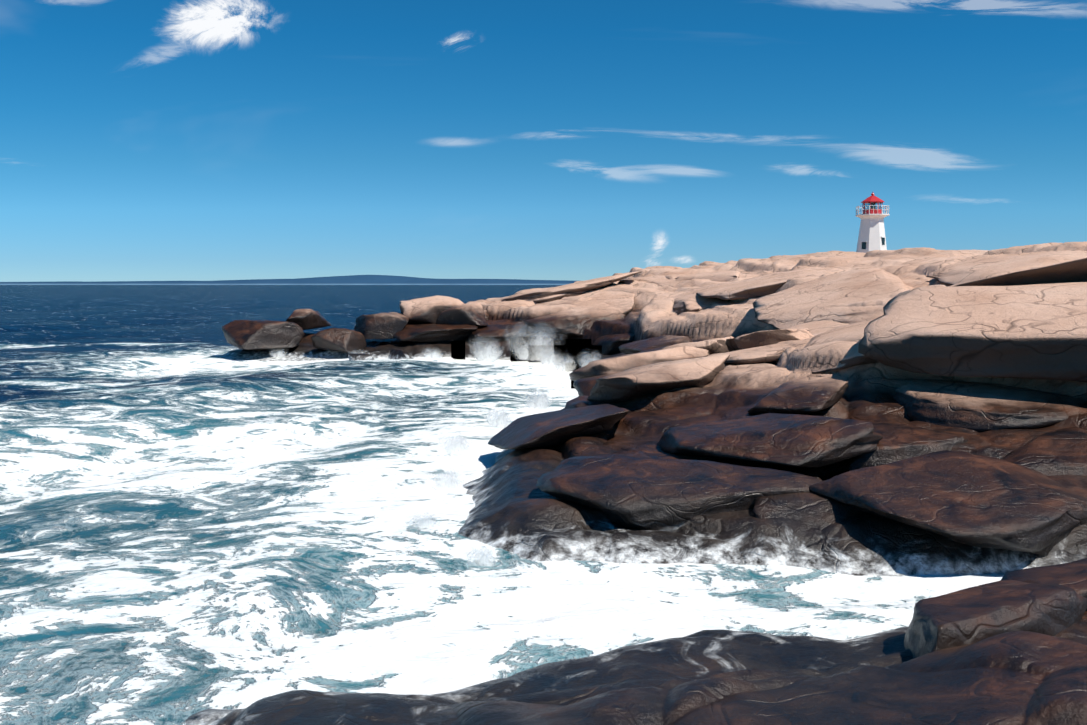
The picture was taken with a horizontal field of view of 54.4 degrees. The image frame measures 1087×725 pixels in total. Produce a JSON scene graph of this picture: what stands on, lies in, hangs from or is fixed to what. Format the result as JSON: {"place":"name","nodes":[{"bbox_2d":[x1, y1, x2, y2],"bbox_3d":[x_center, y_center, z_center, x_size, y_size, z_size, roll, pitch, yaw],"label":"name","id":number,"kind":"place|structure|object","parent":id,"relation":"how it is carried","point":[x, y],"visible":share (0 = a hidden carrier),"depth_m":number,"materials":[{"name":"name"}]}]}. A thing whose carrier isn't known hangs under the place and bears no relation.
{"place":"outdoors","nodes":[
{"label":"outdoors","id":0,"kind":"place"},
{"bbox_2d":[0,275,575,284],"bbox_3d":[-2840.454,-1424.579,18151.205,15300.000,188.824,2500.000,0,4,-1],"label":"shore hills","id":1,"kind":"structure","parent":0,"point":[369,280],"depth_m":17115.20,"materials":[{"name":"blue"}]},
{"bbox_2d":[0,285,1003,724],"bbox_3d":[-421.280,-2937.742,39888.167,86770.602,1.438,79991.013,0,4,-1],"label":"sea water","id":2,"kind":"structure","parent":0,"point":[192,521],"depth_m":28.85,"materials":[{"name":"white liquid"}]},
{"bbox_2d":[268,348,286,357],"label":"sea spray","id":3,"kind":"object","parent":2,"relation":"on","point":[279,354],"visible":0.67,"depth_m":102.06,"materials":[{"name":"white liquid"}]},
{"bbox_2d":[348,353,373,360],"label":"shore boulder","id":4,"kind":"object","parent":2,"relation":"in","point":[356,356],"visible":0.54,"depth_m":97.83,"materials":[{"name":"liquid"}]},
{"bbox_2d":[404,509,443,528],"bbox_3d":[-3.443,4.413,30.201,3.000,1.000,0.775,-1,4,-7],"label":"sea spray","id":5,"kind":"object","parent":2,"relation":"on","point":[425,522],"visible":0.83,"depth_m":30.12,"materials":[{"name":"white liquid"}]},
{"bbox_2d":[423,340,464,359],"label":"sea spray","id":6,"kind":"object","parent":2,"relation":"on","point":[457,349],"visible":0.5,"depth_m":99.18,"materials":[{"name":"white liquid"}]},
{"bbox_2d":[428,466,462,491],"bbox_3d":[-3.338,3.822,36.178,3.500,1.300,0.905,0,4,-6],"label":"sea spray","id":7,"kind":"object","parent":2,"relation":"on","point":[447,483],"visible":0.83,"depth_m":36.05,"materials":[{"name":"white liquid"}]},
{"bbox_2d":[436,433,473,454],"bbox_3d":[-3.666,3.183,44.151,4.000,1.400,1.034,0,4,-5],"label":"sea spray","id":8,"kind":"object","parent":2,"relation":"on","point":[456,447],"visible":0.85,"depth_m":43.81,"materials":[{"name":"white liquid"}]},
{"bbox_2d":[459,545,497,566],"bbox_3d":[-1.583,4.734,26.542,2.600,0.900,0.672,0,4,-4],"label":"sea spray","id":9,"kind":"object","parent":2,"relation":"on","point":[482,557],"visible":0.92,"depth_m":26.46,"materials":[{"name":"white liquid"}]},
{"bbox_2d":[485,408,513,427],"bbox_3d":[-2.201,2.506,52.648,4.000,1.500,1.034,0,4,-3],"label":"sea spray","id":10,"kind":"object","parent":2,"relation":"on","point":[500,421],"visible":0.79,"depth_m":52.39,"materials":[{"name":"white liquid"}]},
{"bbox_2d":[468,326,535,361],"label":"sea spray","id":11,"kind":"object","parent":2,"relation":"on","point":[487,353],"visible":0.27,"depth_m":96.16,"materials":[{"name":"white liquid"}]},
{"bbox_2d":[471,322,601,361],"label":"sea spray","id":12,"kind":"object","parent":2,"relation":"on","point":[523,343],"visible":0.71,"depth_m":95.20,"materials":[{"name":"white liquid"}]},
{"bbox_2d":[521,389,554,409],"bbox_3d":[-0.321,1.801,60.152,5.000,1.800,1.292,0,4,-1],"label":"sea spray","id":13,"kind":"object","parent":2,"relation":"on","point":[537,403],"visible":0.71,"depth_m":59.65,"materials":[{"name":"white liquid"}]},
{"bbox_2d":[533,345,591,365],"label":"sea spray","id":14,"kind":"object","parent":2,"relation":"on","point":[574,351],"visible":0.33,"depth_m":91.26,"materials":[{"name":"white liquid"}]},
{"bbox_2d":[552,351,589,371],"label":"sea spray","id":15,"kind":"object","parent":2,"relation":"on","point":[565,365],"visible":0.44,"depth_m":85.86,"materials":[{"name":"white liquid"}]},
{"bbox_2d":[576,349,600,366],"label":"sea spray","id":16,"kind":"object","parent":2,"relation":"on","point":[586,358],"visible":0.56,"depth_m":83.75,"materials":[{"name":"white liquid"}]},
{"bbox_2d":[0,0,1086,281],"label":"sky","id":17,"kind":"structure","parent":0,"point":[141,140],"materials":[{"name":"blue"}]},
{"bbox_2d":[185,242,1086,724],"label":"shore rock","id":18,"kind":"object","parent":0,"point":[757,678],"visible":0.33,"depth_m":26.43,"materials":[{"name":"stone"}]},
{"bbox_2d":[222,320,304,349],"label":"shore boulder","id":19,"kind":"object","parent":18,"relation":"on","point":[253,334],"visible":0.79,"depth_m":101.87,"materials":[{"name":"stone"}]},
{"bbox_2d":[286,309,330,329],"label":"shore boulder","id":20,"kind":"object","parent":18,"relation":"on","point":[306,319],"visible":0.79,"depth_m":106.55,"materials":[{"name":"stone"}]},
{"bbox_2d":[311,328,366,352],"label":"shore boulder","id":21,"kind":"object","parent":18,"relation":"on","point":[343,340],"visible":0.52,"depth_m":101.70,"materials":[{"name":"stone"}]},
{"bbox_2d":[354,312,408,338],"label":"shore boulder","id":22,"kind":"object","parent":18,"relation":"on","point":[382,325],"visible":0.77,"depth_m":103.73,"materials":[{"name":"stone"}]},
{"bbox_2d":[388,348,413,358],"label":"shore boulder","id":23,"kind":"object","parent":18,"relation":"on","point":[395,353],"visible":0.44,"depth_m":99.10,"materials":[{"name":"stone"}]},
{"bbox_2d":[400,295,464,323],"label":"shore boulder","id":24,"kind":"object","parent":18,"relation":"on","point":[425,309],"visible":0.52,"depth_m":105.28,"materials":[{"name":"stone"}]},
{"bbox_2d":[393,323,477,342],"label":"granite slab","id":25,"kind":"structure","parent":18,"relation":"on","point":[423,332],"depth_m":103.03,"materials":[{"name":"brown stone"}]},
{"bbox_2d":[436,303,488,325],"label":"shore boulder","id":26,"kind":"object","parent":18,"relation":"on","point":[469,314],"visible":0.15,"depth_m":104.17,"materials":[{"name":"stone"}]},
{"bbox_2d":[484,310,488,319],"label":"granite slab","id":27,"kind":"structure","parent":18,"relation":"on","point":[486,315],"depth_m":109.42,"materials":[{"name":"beige stone"}]},
{"bbox_2d":[468,319,526,341],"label":"granite slab","id":28,"kind":"structure","parent":18,"relation":"on","point":[496,330],"depth_m":102.91,"materials":[{"name":"brown stone"}]},
{"bbox_2d":[488,404,630,449],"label":"granite slab","id":29,"kind":"structure","parent":18,"relation":"on","point":[554,428],"depth_m":38.83,"materials":[{"name":"brown stone"}]},
{"bbox_2d":[490,271,642,302],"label":"granite slab","id":30,"kind":"structure","parent":18,"relation":"on","point":[559,292],"depth_m":111.36,"materials":[{"name":"beige stone"}]},
{"bbox_2d":[501,284,634,315],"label":"granite slab","id":31,"kind":"structure","parent":18,"relation":"on","point":[623,302],"depth_m":108.37,"materials":[{"name":"beige stone"}]},
{"bbox_2d":[524,303,625,335],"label":"granite slab","id":32,"kind":"structure","parent":18,"relation":"on","point":[577,320],"depth_m":101.49,"materials":[{"name":"beige stone"}]},
{"bbox_2d":[573,372,619,395],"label":"granite slab","id":33,"kind":"structure","parent":18,"relation":"on","point":[583,386],"depth_m":49.69,"materials":[{"name":"brown stone"}]},
{"bbox_2d":[593,333,634,354],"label":"granite slab","id":34,"kind":"structure","parent":18,"relation":"on","point":[610,344],"depth_m":94.70,"materials":[{"name":"brown stone"}]},
{"bbox_2d":[605,353,625,357],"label":"granite slab","id":35,"kind":"structure","parent":18,"relation":"on","point":[620,354],"depth_m":90.55,"materials":[{"name":"grey stone"}]},
{"bbox_2d":[594,451,651,458],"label":"granite slab","id":36,"kind":"structure","parent":18,"relation":"on","point":[638,454],"depth_m":33.34,"materials":[{"name":"brown stone"}]},
{"bbox_2d":[569,346,709,380],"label":"granite slab","id":37,"kind":"structure","parent":18,"relation":"on","point":[621,363],"depth_m":52.76,"materials":[{"name":"beige stone"}]},
{"bbox_2d":[638,346,666,352],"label":"granite slab","id":38,"kind":"structure","parent":18,"relation":"on","point":[655,349],"depth_m":78.00,"materials":[{"name":"grey stone"}]},
{"bbox_2d":[630,275,678,286],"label":"granite slab","id":39,"kind":"structure","parent":18,"relation":"on","point":[661,280],"depth_m":114.85,"materials":[{"name":"beige stone"}]},
{"bbox_2d":[619,335,692,354],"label":"granite slab","id":40,"kind":"structure","parent":18,"relation":"on","point":[647,344],"depth_m":81.34,"materials":[{"name":"stone"}]},
{"bbox_2d":[587,354,729,401],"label":"granite slab","id":41,"kind":"structure","parent":18,"relation":"on","point":[638,381],"depth_m":43.98,"materials":[{"name":"beige stone"}]},
{"bbox_2d":[536,455,821,531],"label":"granite slab","id":42,"kind":"structure","parent":18,"relation":"on","point":[670,495],"depth_m":29.41,"materials":[{"name":"brown stone"}]},
{"bbox_2d":[661,336,733,354],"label":"granite slab","id":43,"kind":"structure","parent":18,"relation":"on","point":[716,346],"depth_m":57.30,"materials":[{"name":"beige stone"}]},
{"bbox_2d":[672,280,743,314],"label":"granite slab","id":44,"kind":"structure","parent":18,"relation":"on","point":[690,301],"depth_m":92.70,"materials":[{"name":"beige stone"}]},
{"bbox_2d":[675,270,740,281],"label":"granite slab","id":45,"kind":"structure","parent":18,"relation":"on","point":[722,276],"depth_m":109.66,"materials":[{"name":"beige stone"}]},
{"bbox_2d":[712,338,810,364],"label":"granite slab","id":46,"kind":"structure","parent":18,"relation":"on","point":[769,354],"depth_m":48.09,"materials":[{"name":"beige stone"}]},
{"bbox_2d":[696,269,833,299],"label":"granite slab","id":47,"kind":"structure","parent":18,"relation":"on","point":[762,285],"depth_m":89.14,"materials":[{"name":"beige stone"}]},
{"bbox_2d":[725,328,808,351],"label":"granite slab","id":48,"kind":"structure","parent":18,"relation":"on","point":[731,344],"depth_m":56.22,"materials":[{"name":"brown stone"}]},
{"bbox_2d":[657,413,882,467],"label":"granite slab","id":49,"kind":"structure","parent":18,"relation":"on","point":[795,440],"depth_m":32.66,"materials":[{"name":"brown stone"}]},
{"bbox_2d":[734,329,813,349],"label":"granite slab","id":50,"kind":"structure","parent":18,"relation":"on","point":[759,339],"depth_m":51.59,"materials":[{"name":"beige stone"}]},
{"bbox_2d":[748,377,847,414],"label":"granite slab","id":51,"kind":"structure","parent":18,"relation":"on","point":[800,395],"depth_m":37.76,"materials":[{"name":"brown stone"}]},
{"bbox_2d":[761,267,844,275],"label":"granite slab","id":52,"kind":"structure","parent":18,"relation":"on","point":[834,270],"depth_m":95.16,"materials":[{"name":"beige stone"}]},
{"bbox_2d":[752,492,872,529],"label":"granite slab","id":53,"kind":"structure","parent":18,"relation":"on","point":[813,510],"depth_m":28.24,"materials":[{"name":"brown stone"}]},
{"bbox_2d":[788,321,848,335],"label":"granite slab","id":54,"kind":"structure","parent":18,"relation":"on","point":[815,328],"depth_m":65.73,"materials":[{"name":"beige stone"}]},
{"bbox_2d":[753,268,912,329],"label":"granite slab","id":55,"kind":"structure","parent":18,"relation":"on","point":[802,303],"depth_m":74.26,"materials":[{"name":"beige stone"}]},
{"bbox_2d":[804,320,877,373],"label":"granite slab","id":56,"kind":"structure","parent":18,"relation":"on","point":[853,332],"depth_m":43.30,"materials":[{"name":"beige stone"}]},
{"bbox_2d":[855,192,889,252],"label":"lighthouse","id":57,"kind":"object","parent":18,"relation":"on","point":[871,236],"visible":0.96,"depth_m":124.44,"materials":[{"name":"white paint"}]},
{"bbox_2d":[823,423,967,474],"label":"granite slab","id":58,"kind":"structure","parent":18,"relation":"on","point":[897,442],"depth_m":32.92,"materials":[{"name":"brown stone"}]},
{"bbox_2d":[809,450,1086,555],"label":"granite slab","id":59,"kind":"structure","parent":18,"relation":"on","point":[966,498],"depth_m":27.18,"materials":[{"name":"brown stone"}]},
{"bbox_2d":[858,282,1086,381],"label":"granite slab","id":60,"kind":"structure","parent":18,"relation":"on","point":[1035,331],"depth_m":37.48,"materials":[{"name":"beige stone"}]},
{"bbox_2d":[893,379,1086,431],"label":"granite slab","id":61,"kind":"structure","parent":18,"relation":"on","point":[981,407],"depth_m":35.85,"materials":[{"name":"brown stone"}]},
{"bbox_2d":[904,580,1086,658],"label":"granite slab","id":62,"kind":"structure","parent":18,"relation":"on","point":[970,615],"depth_m":18.22,"materials":[{"name":"brown stone"}]},
{"bbox_2d":[926,250,1086,284],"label":"granite slab","id":63,"kind":"structure","parent":18,"relation":"on","point":[970,270],"depth_m":70.07,"materials":[{"name":"beige stone"}]},
{"bbox_2d":[948,258,1086,286],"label":"granite slab","id":64,"kind":"structure","parent":18,"relation":"on","point":[1072,271],"depth_m":43.06,"materials":[{"name":"beige stone"}]},
{"bbox_2d":[1000,427,1086,475],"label":"granite slab","id":65,"kind":"structure","parent":18,"relation":"on","point":[1063,451],"depth_m":30.80,"materials":[{"name":"brown stone"}]},
{"bbox_2d":[1001,558,1086,609],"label":"granite slab","id":66,"kind":"structure","parent":18,"relation":"on","point":[1072,575],"depth_m":20.65,"materials":[{"name":"brown stone"}]}
]}

